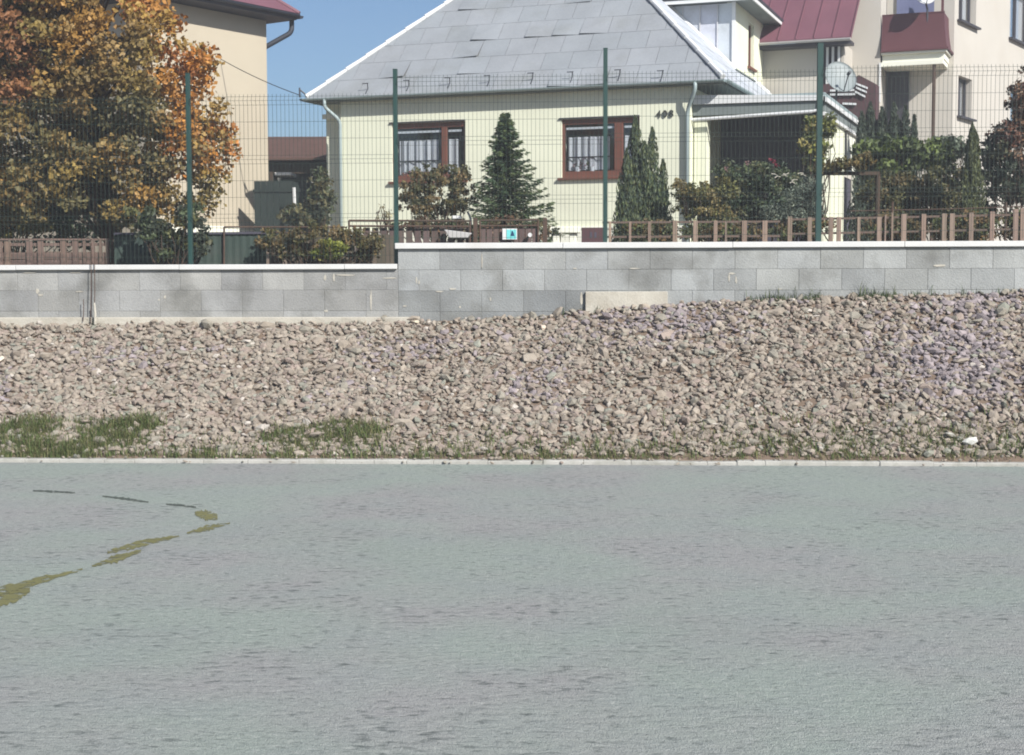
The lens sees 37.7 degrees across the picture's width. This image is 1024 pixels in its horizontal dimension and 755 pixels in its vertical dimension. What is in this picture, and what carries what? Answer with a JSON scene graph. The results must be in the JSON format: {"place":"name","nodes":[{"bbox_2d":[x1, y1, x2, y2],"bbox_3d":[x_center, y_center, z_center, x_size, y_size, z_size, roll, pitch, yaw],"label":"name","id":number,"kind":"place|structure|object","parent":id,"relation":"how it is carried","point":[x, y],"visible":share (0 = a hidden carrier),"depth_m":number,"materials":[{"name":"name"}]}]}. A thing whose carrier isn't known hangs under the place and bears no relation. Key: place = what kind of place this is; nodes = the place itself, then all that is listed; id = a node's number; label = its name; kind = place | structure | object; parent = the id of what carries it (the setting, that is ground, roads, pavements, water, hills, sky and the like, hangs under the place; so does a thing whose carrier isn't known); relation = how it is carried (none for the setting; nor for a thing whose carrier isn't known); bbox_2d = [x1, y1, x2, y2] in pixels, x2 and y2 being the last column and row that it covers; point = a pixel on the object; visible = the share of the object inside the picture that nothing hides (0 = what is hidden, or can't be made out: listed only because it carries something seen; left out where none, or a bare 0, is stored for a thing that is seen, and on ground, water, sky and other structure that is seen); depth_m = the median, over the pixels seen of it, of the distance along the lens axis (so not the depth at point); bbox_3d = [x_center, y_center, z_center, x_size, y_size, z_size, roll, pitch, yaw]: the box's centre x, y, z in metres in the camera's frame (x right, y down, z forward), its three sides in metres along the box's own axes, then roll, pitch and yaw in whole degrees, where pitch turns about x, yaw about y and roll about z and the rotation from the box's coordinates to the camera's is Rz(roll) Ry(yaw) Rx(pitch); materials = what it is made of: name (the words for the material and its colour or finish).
{"place":"outdoors","nodes":[
{"label":"outdoors","id":0,"kind":"place"},
{"bbox_2d":[11,251,286,263],"bbox_3d":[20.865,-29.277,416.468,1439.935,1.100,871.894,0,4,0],"label":"garden ground","id":1,"kind":"structure","parent":0,"point":[267,259],"depth_m":33.53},
{"bbox_2d":[0,184,53,252],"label":"pale shrub","id":2,"kind":"object","parent":1,"relation":"on","point":[26,230],"visible":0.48,"depth_m":21.45,"materials":[{"name":"green plant"}]},
{"bbox_2d":[0,167,97,252],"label":"dark hedge","id":3,"kind":"object","parent":1,"relation":"on","point":[58,229],"visible":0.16,"depth_m":24.28,"materials":[{"name":"green plant"}]},
{"bbox_2d":[0,238,109,264],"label":"fence","id":4,"kind":"object","parent":1,"relation":"on","point":[7,245],"visible":0.48,"depth_m":20.34,"materials":[{"name":"brown wood"}]},
{"bbox_2d":[0,0,242,264],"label":"autumn tree","id":5,"kind":"object","parent":1,"relation":"on","point":[93,74],"visible":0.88,"depth_m":20.99,"materials":[{"name":"orange plant"}]},
{"bbox_2d":[1,0,303,251],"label":"beige house","id":6,"kind":"structure","parent":1,"relation":"on","point":[234,31],"depth_m":34.78,"materials":[{"name":"concrete"}]},
{"bbox_2d":[275,172,295,181],"bbox_3d":[-5.521,-4.483,35.874,0.616,0.789,0.800,0,4,0],"label":"bent pipe","id":7,"kind":"object","parent":6,"relation":"attached to","point":[287,174],"visible":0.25,"depth_m":35.57,"materials":[{"name":"grey metal"}]},
{"bbox_2d":[123,202,213,264],"bbox_3d":[-4.637,-1.684,20.225,1.224,1.379,0.665,0,4,0],"label":"shrub","id":8,"kind":"object","parent":1,"relation":"on","point":[164,230],"visible":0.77,"depth_m":20.16,"materials":[{"name":"green plant"}]},
{"bbox_2d":[113,232,265,264],"bbox_3d":[-4.445,-1.500,20.745,2.099,1.021,0.060,0,4,0],"label":"sheet fence","id":9,"kind":"object","parent":1,"relation":"on","point":[138,253],"visible":0.17,"depth_m":20.73,"materials":[{"name":"metal"}]},
{"bbox_2d":[253,181,326,250],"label":"green gate","id":10,"kind":"structure","parent":1,"relation":"on","point":[281,199],"depth_m":34.30,"materials":[{"name":"metal"}]},
{"bbox_2d":[292,187,295,202],"bbox_3d":[-4.902,-3.916,33.808,0.077,0.730,0.070,-2,4,-22],"label":"white pole","id":11,"kind":"object","parent":1,"relation":"on","point":[294,194],"visible":0.35,"depth_m":33.77,"materials":[{"name":"paint"}]},
{"bbox_2d":[268,137,326,209],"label":"brown shed","id":12,"kind":"structure","parent":1,"relation":"on","point":[306,149],"depth_m":37.10,"materials":[{"name":"wood"}]},
{"bbox_2d":[276,166,337,235],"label":"backyard bush","id":13,"kind":"object","parent":1,"relation":"on","point":[320,197],"visible":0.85,"depth_m":30.59,"materials":[{"name":"green plant"}]},
{"bbox_2d":[223,226,393,263],"bbox_3d":[-2.774,-1.541,20.722,2.436,1.098,0.084,0,4,0],"label":"board fence","id":14,"kind":"object","parent":1,"relation":"on","point":[372,260],"visible":0.19,"depth_m":20.73,"materials":[{"name":"wood"}]},
{"bbox_2d":[253,220,384,263],"bbox_3d":[-2.614,-1.578,20.439,1.818,1.138,0.643,0,4,0],"label":"dry scrub","id":15,"kind":"object","parent":1,"relation":"on","point":[266,242],"visible":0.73,"depth_m":20.35,"materials":[{"name":"green plant"}]},
{"bbox_2d":[311,238,349,263],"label":"yellow shrub","id":16,"kind":"object","parent":1,"relation":"on","point":[331,249],"visible":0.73,"depth_m":20.19,"materials":[{"name":"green plant"}]},
{"bbox_2d":[375,204,392,234],"bbox_3d":[-2.012,-2.014,23.924,0.332,1.505,0.367,0,4,0],"label":"bare sapling","id":17,"kind":"object","parent":1,"relation":"on","point":[385,223],"visible":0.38,"depth_m":23.86,"materials":[{"name":"beige plant"}]},
{"bbox_2d":[348,219,471,262],"bbox_3d":[-1.427,-1.610,20.968,1.735,1.194,0.086,0,4,0],"label":"tube fence","id":18,"kind":"object","parent":1,"relation":"on","point":[417,234],"visible":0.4,"depth_m":20.96,"materials":[{"name":"metal"}]},
{"bbox_2d":[445,230,471,236],"bbox_3d":[-0.744,-1.994,20.832,0.381,0.117,0.140,0,4,3],"label":"trough","id":19,"kind":"object","parent":18,"relation":"attached to","point":[459,234],"visible":0.66,"depth_m":20.76,"materials":[{"name":"grey plastic"}]},
{"bbox_2d":[398,162,478,242],"bbox_3d":[-1.210,-2.365,24.074,1.386,2.185,0.969,0,4,0],"label":"brown shrub","id":20,"kind":"object","parent":1,"relation":"on","point":[416,190],"visible":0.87,"depth_m":23.93,"materials":[{"name":"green plant"}]},
{"bbox_2d":[453,212,471,224],"bbox_3d":[-0.788,-2.497,23.974,0.319,0.286,0.220,0,4,0],"label":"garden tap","id":21,"kind":"object","parent":1,"relation":"on","point":[460,216],"visible":0.61,"depth_m":23.88,"materials":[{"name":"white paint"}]},
{"bbox_2d":[390,213,559,242],"bbox_3d":[-0.543,-1.767,21.966,2.496,1.289,0.742,0,4,0],"label":"planting","id":22,"kind":"object","parent":1,"relation":"on","point":[419,217],"visible":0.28,"depth_m":21.81,"materials":[{"name":"green plant"}]},
{"bbox_2d":[473,218,546,242],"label":"garden gate","id":23,"kind":"structure","parent":1,"relation":"on","point":[535,235],"depth_m":20.94,"materials":[{"name":"metal"}]},
{"bbox_2d":[502,229,516,239],"bbox_3d":[-0.033,-1.998,20.883,0.206,0.152,0.014,0,4,3],"label":"notice","id":24,"kind":"object","parent":23,"relation":"attached to","point":[512,233],"visible":0.83,"depth_m":20.88,"materials":[{"name":"blue paint"}]},
{"bbox_2d":[465,112,568,242],"bbox_3d":[-0.015,-2.715,23.693,2.312,2.916,2.349,0,4,0],"label":"spruce","id":25,"kind":"object","parent":1,"relation":"on","point":[500,147],"visible":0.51,"depth_m":23.52,"materials":[{"name":"green plant"}]},
{"bbox_2d":[299,0,783,242],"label":"cream house","id":26,"kind":"structure","parent":1,"relation":"on","point":[482,42],"depth_m":31.98,"materials":[{"name":"beige paint"}]},
{"bbox_2d":[401,170,430,175],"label":"window flowers","id":27,"kind":"object","parent":26,"relation":"in","point":[402,174],"visible":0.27,"depth_m":32.47,"materials":[{"name":"green plant"}]},
{"bbox_2d":[388,120,467,183],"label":"window","id":28,"kind":"structure","parent":26,"relation":"in","point":[429,132],"depth_m":32.36,"materials":[{"name":"brown paint"}]},
{"bbox_2d":[557,115,639,179],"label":"window","id":29,"kind":"structure","parent":26,"relation":"in","point":[585,148],"depth_m":31.07,"materials":[{"name":"brown paint"}]},
{"bbox_2d":[691,92,858,241],"bbox_3d":[6.546,-4.012,34.489,2.719,3.959,9.868,1,4,20],"label":"veranda","id":30,"kind":"object","parent":26,"relation":"attached to","point":[769,124],"visible":0.35,"depth_m":31.99,"materials":[{"name":"paint"}]},
{"bbox_2d":[756,193,780,215],"bbox_3d":[5.623,-3.398,32.613,0.900,1.900,0.047,1,4,20],"label":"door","id":31,"kind":"structure","parent":30,"relation":"in","point":[762,193],"depth_m":32.57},
{"bbox_2d":[825,61,856,100],"bbox_3d":[7.177,-6.333,32.800,0.603,1.197,0.625,2,4,25],"label":"satellite dish","id":32,"kind":"object","parent":30,"relation":"on","point":[839,84],"visible":0.9,"depth_m":32.86,"materials":[{"name":"metal"}]},
{"bbox_2d":[843,177,850,240],"bbox_3d":[7.446,-3.591,33.889,0.080,1.886,2.474,1,4,20],"label":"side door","id":33,"kind":"structure","parent":30,"relation":"in","point":[847,185],"depth_m":34.30,"materials":[{"name":"white"}]},
{"bbox_2d":[550,227,580,241],"bbox_3d":[0.798,-1.698,22.587,0.450,1.133,0.300,0,4,8],"label":"cream bench","id":34,"kind":"object","parent":1,"relation":"on","point":[572,231],"visible":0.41,"depth_m":22.44,"materials":[{"name":"white"}]},
{"bbox_2d":[582,228,602,241],"bbox_3d":[1.127,-1.689,21.010,0.306,0.814,0.166,0,4,3],"label":"letter box","id":35,"kind":"object","parent":1,"relation":"on","point":[589,234],"visible":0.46,"depth_m":20.91,"materials":[{"name":"red metal"}]},
{"bbox_2d":[611,114,677,241],"bbox_3d":[2.058,-2.701,23.652,1.182,2.878,0.889,-1,4,-16],"label":"cypress","id":36,"kind":"object","parent":1,"relation":"on","point":[629,185],"visible":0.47,"depth_m":23.51,"materials":[{"name":"green plant"}]},
{"bbox_2d":[668,174,740,241],"bbox_3d":[3.011,-2.215,23.428,1.124,1.949,0.983,0,4,0],"label":"olive bush","id":37,"kind":"object","parent":1,"relation":"on","point":[701,206],"visible":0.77,"depth_m":23.23,"materials":[{"name":"green plant"}]},
{"bbox_2d":[710,158,811,241],"bbox_3d":[3.941,-2.381,23.849,1.586,2.224,1.233,0,4,0],"label":"rose bush","id":38,"kind":"object","parent":1,"relation":"on","point":[777,179],"visible":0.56,"depth_m":23.66,"materials":[{"name":"green plant"}]},
{"bbox_2d":[759,173,828,241],"bbox_3d":[4.279,-2.158,22.916,1.035,1.904,0.849,0,4,0],"label":"blue juniper","id":39,"kind":"object","parent":1,"relation":"on","point":[797,206],"visible":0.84,"depth_m":22.76,"materials":[{"name":"green plant"}]},
{"bbox_2d":[602,202,1023,241],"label":"picket fence","id":40,"kind":"object","parent":1,"relation":"on","point":[923,217],"visible":0.48,"depth_m":21.91,"materials":[{"name":"wood"}]},
{"bbox_2d":[614,207,1019,241],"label":"garden plants","id":41,"kind":"object","parent":1,"relation":"on","point":[800,227],"visible":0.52,"depth_m":22.70,"materials":[{"name":"green plant"}]},
{"bbox_2d":[796,110,838,241],"bbox_3d":[5.339,-3.060,26.367,0.772,3.214,0.668,0,4,0],"label":"climbing vine","id":42,"kind":"object","parent":1,"relation":"on","point":[811,135],"visible":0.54,"depth_m":26.20,"materials":[{"name":"green plant"}]},
{"bbox_2d":[823,172,879,240],"bbox_3d":[5.526,-2.336,24.438,0.926,2.023,0.080,0,4,0],"label":"pergola","id":43,"kind":"object","parent":1,"relation":"on","point":[877,199],"visible":0.53,"depth_m":24.35,"materials":[{"name":"brown wood"}]},
{"bbox_2d":[823,150,876,175],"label":"creeper","id":44,"kind":"object","parent":43,"relation":"on","point":[838,165],"visible":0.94,"depth_m":24.17,"materials":[{"name":"green plant"}]},
{"bbox_2d":[843,100,921,240],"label":"dark yews","id":45,"kind":"object","parent":1,"relation":"on","point":[876,125],"visible":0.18,"depth_m":32.63,"materials":[{"name":"green plant"}]},
{"bbox_2d":[759,0,1023,240],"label":"white house","id":46,"kind":"structure","parent":1,"relation":"on","point":[881,35],"depth_m":38.97,"materials":[{"name":"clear paint"}]},
{"bbox_2d":[823,46,840,83],"bbox_3d":[8.074,-7.745,37.965,0.478,1.291,0.086,1,4,22],"label":"window","id":47,"kind":"structure","parent":46,"relation":"in","point":[831,54],"depth_m":37.93,"materials":[{"name":"white paint"}]},
{"bbox_2d":[823,75,878,119],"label":"balcony","id":48,"kind":"structure","parent":46,"relation":"attached to","point":[856,98],"depth_m":34.17,"materials":[{"name":"white paint"}]},
{"bbox_2d":[909,0,933,12],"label":"drying cloth","id":49,"kind":"object","parent":46,"relation":"hanging from","point":[916,6],"visible":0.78,"depth_m":38.40,"materials":[{"name":"fabric"}]},
{"bbox_2d":[918,0,934,21],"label":"satellite dish","id":50,"kind":"object","parent":46,"relation":"attached to","point":[925,2],"visible":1,"depth_m":37.81,"materials":[{"name":"white paint"}]},
{"bbox_2d":[957,78,976,121],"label":"window","id":51,"kind":"structure","parent":46,"relation":"in","point":[959,115],"depth_m":40.36,"materials":[{"name":"grey glass"}]},
{"bbox_2d":[957,0,980,29],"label":"window","id":52,"kind":"structure","parent":46,"relation":"in","point":[962,3],"depth_m":40.44,"materials":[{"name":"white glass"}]},
{"bbox_2d":[1008,0,1023,45],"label":"window","id":53,"kind":"structure","parent":46,"relation":"in","point":[1016,37],"depth_m":44.98,"materials":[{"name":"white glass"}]},
{"bbox_2d":[849,132,956,240],"bbox_3d":[6.909,-2.875,26.375,1.910,2.837,1.435,0,4,0],"label":"walnut shrub","id":54,"kind":"object","parent":1,"relation":"on","point":[883,154],"visible":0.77,"depth_m":25.99,"materials":[{"name":"green plant"}]},
{"bbox_2d":[853,161,999,240],"bbox_3d":[7.036,-2.520,25.370,2.470,2.272,1.174,0,4,0],"label":"olive hedge","id":55,"kind":"object","parent":1,"relation":"on","point":[917,187],"visible":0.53,"depth_m":25.17,"materials":[{"name":"green plant"}]},
{"bbox_2d":[930,134,966,203],"bbox_3d":[8.095,-3.045,27.859,0.858,2.961,0.721,0,4,0],"label":"cotoneaster","id":56,"kind":"object","parent":1,"relation":"on","point":[955,146],"visible":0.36,"depth_m":27.64,"materials":[{"name":"green plant"}]},
{"bbox_2d":[956,122,987,240],"bbox_3d":[7.457,-2.732,24.323,0.666,2.818,0.598,0,4,0],"label":"pointed thuja","id":57,"kind":"object","parent":1,"relation":"on","point":[973,177],"visible":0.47,"depth_m":24.20,"materials":[{"name":"green plant"}]},
{"bbox_2d":[979,131,1023,240],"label":"dark bush","id":58,"kind":"object","parent":1,"relation":"on","point":[999,172],"visible":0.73,"depth_m":24.84,"materials":[{"name":"green plant"}]},
{"bbox_2d":[985,67,1023,216],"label":"copper bush","id":59,"kind":"object","parent":1,"relation":"on","point":[1017,141],"visible":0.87,"depth_m":24.62,"materials":[{"name":"brown plant"}]},
{"bbox_2d":[0,462,1023,754],"bbox_3d":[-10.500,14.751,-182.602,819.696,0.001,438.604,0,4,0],"label":"sports ground","id":60,"kind":"structure","parent":0,"point":[528,610],"depth_m":8.68,"materials":[{"name":"grey concrete"}]},
{"bbox_2d":[0,587,29,605],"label":"painted line","id":61,"kind":"object","parent":60,"relation":"on","point":[11,597],"visible":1,"depth_m":9.10,"materials":[{"name":"yellow paint"}]},
{"bbox_2d":[0,568,81,593],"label":"painted line","id":62,"kind":"object","parent":60,"relation":"on","point":[10,586],"visible":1,"depth_m":9.51,"materials":[{"name":"yellow paint"}]},
{"bbox_2d":[33,490,74,492],"bbox_3d":[-4.107,1.022,13.441,0.480,0.001,0.129,1,4,20],"label":"painted line","id":63,"kind":"object","parent":60,"relation":"on","point":[51,491],"visible":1,"depth_m":13.44,"materials":[{"name":"paint"}]},
{"bbox_2d":[92,550,140,566],"bbox_3d":[-2.707,1.237,10.296,0.164,0.001,0.642,0,4,9],"label":"painted line","id":64,"kind":"object","parent":60,"relation":"on","point":[121,557],"visible":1,"depth_m":10.31,"materials":[{"name":"yellow paint"}]},
{"bbox_2d":[102,496,147,501],"bbox_3d":[-3.340,1.050,13.002,0.670,0.001,0.115,3,5,37],"label":"painted line","id":65,"kind":"object","parent":60,"relation":"on","point":[122,498],"visible":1,"depth_m":13.01,"materials":[{"name":"paint"}]},
{"bbox_2d":[107,535,178,553],"bbox_3d":[-2.685,1.201,10.825,0.211,0.001,0.809,2,4,26],"label":"painted line","id":66,"kind":"object","parent":60,"relation":"on","point":[136,543],"visible":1,"depth_m":10.84,"materials":[{"name":"yellow paint"}]},
{"bbox_2d":[166,503,195,507],"bbox_3d":[-2.772,1.077,12.606,0.390,0.001,0.107,3,5,39],"label":"painted line","id":67,"kind":"object","parent":60,"relation":"on","point":[181,505],"visible":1,"depth_m":12.61,"materials":[{"name":"paint"}]},
{"bbox_2d":[195,509,216,520],"bbox_3d":[-2.462,1.110,12.110,0.173,0.001,0.625,-2,4,-21],"label":"painted line","id":68,"kind":"object","parent":60,"relation":"on","point":[206,516],"visible":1,"depth_m":12.09,"materials":[{"name":"yellow paint"}]},
{"bbox_2d":[187,522,229,533],"bbox_3d":[-2.330,1.153,11.502,0.162,0.001,0.557,1,4,15],"label":"painted line","id":69,"kind":"object","parent":60,"relation":"on","point":[199,529],"visible":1,"depth_m":11.47,"materials":[{"name":"yellow paint"}]},
{"bbox_2d":[0,457,1023,466],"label":"kerb","id":70,"kind":"structure","parent":60,"relation":"on","point":[514,462],"depth_m":15.31,"materials":[{"name":"concrete"}]},
{"bbox_2d":[0,454,1017,465],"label":"gravel","id":71,"kind":"structure","parent":70,"relation":"on","point":[444,462],"depth_m":15.33,"materials":[{"name":"gravel"}]},
{"bbox_2d":[0,293,1023,461],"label":"bank","id":72,"kind":"structure","parent":0,"point":[968,457],"depth_m":16.49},
{"bbox_2d":[0,288,1023,458],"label":"crushed stone","id":73,"kind":"object","parent":72,"relation":"on","point":[104,342],"visible":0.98,"depth_m":16.67,"materials":[{"name":"grey gravel"}]},
{"bbox_2d":[90,256,91,322],"bbox_3d":[-5.066,-1.159,18.044,0.036,1.013,0.012,-3,5,-32],"label":"steel rod","id":74,"kind":"object","parent":73,"relation":"on","point":[91,287],"visible":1,"depth_m":18.04,"materials":[{"name":"grey metal"}]},
{"bbox_2d":[94,252,94,324],"bbox_3d":[-5.026,-1.042,18.050,0.034,0.924,0.012,-3,5,-35],"label":"steel rod","id":75,"kind":"object","parent":73,"relation":"on","point":[94,278],"visible":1,"depth_m":18.04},
{"bbox_2d":[93,303,95,324],"bbox_3d":[-5.016,-0.768,18.043,0.036,0.261,0.032,0,4,0],"label":"wooden stake","id":76,"kind":"object","parent":73,"relation":"on","point":[94,305],"visible":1,"depth_m":18.03,"materials":[{"name":"wood"}]},
{"bbox_2d":[92,283,1013,324],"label":"weeds","id":77,"kind":"object","parent":73,"relation":"on","point":[859,294],"visible":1,"depth_m":17.62,"materials":[{"name":"green plant"}]},
{"bbox_2d":[945,432,955,436],"bbox_3d":[4.514,0.589,15.438,0.114,0.053,0.124,0,4,0],"label":"stone","id":78,"kind":"object","parent":73,"relation":"on","point":[949,434],"visible":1,"depth_m":15.40,"materials":[{"name":"white stone"}]},
{"bbox_2d":[962,437,977,444],"bbox_3d":[4.690,0.650,15.327,0.191,0.086,0.073,-3,5,-32],"label":"stone","id":79,"kind":"object","parent":73,"relation":"on","point":[971,440],"visible":1,"depth_m":15.30,"materials":[{"name":"white stone"}]},
{"bbox_2d":[0,241,1023,326],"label":"block wall","id":80,"kind":"structure","parent":72,"relation":"on","point":[440,281],"depth_m":17.87,"materials":[{"name":"concrete"}]},
{"bbox_2d":[0,43,1023,264],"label":"fence","id":81,"kind":"object","parent":80,"relation":"on","point":[818,140],"visible":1,"depth_m":17.88,"materials":[{"name":"green metal"}]},
{"bbox_2d":[0,383,1023,460],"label":"grass","id":82,"kind":"structure","parent":72,"relation":"on","point":[33,447],"depth_m":15.66,"materials":[{"name":"green plant"}]},
{"bbox_2d":[266,0,1012,136],"label":"sky","id":83,"kind":"structure","parent":0,"point":[331,35],"materials":[{"name":"blue"}]},
{"bbox_3d":[1.359,-4.332,31.217,0.124,0.100,0.130,0,4,0],"label":"flower pot","id":84,"kind":"object","parent":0,"visible":0},
{"bbox_2d":[574,160,596,170],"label":"house plant","id":85,"kind":"object","parent":84,"relation":"in","point":[587,163],"visible":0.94,"depth_m":31.14,"materials":[{"name":"green plant"}]},
{"bbox_3d":[-4.580,-6.225,32.768,0.148,0.210,0.040,0,4,0],"label":"cable bracket","id":86,"kind":"object","parent":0,"visible":0},
{"bbox_2d":[221,59,298,94],"bbox_3d":[-5.652,-6.729,33.547,2.602,1.029,0.018,3,5,39],"label":"cable","id":87,"kind":"object","parent":86,"relation":"hanging from","point":[260,79],"visible":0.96,"depth_m":33.53,"materials":[{"name":"black rubber"}]}
]}

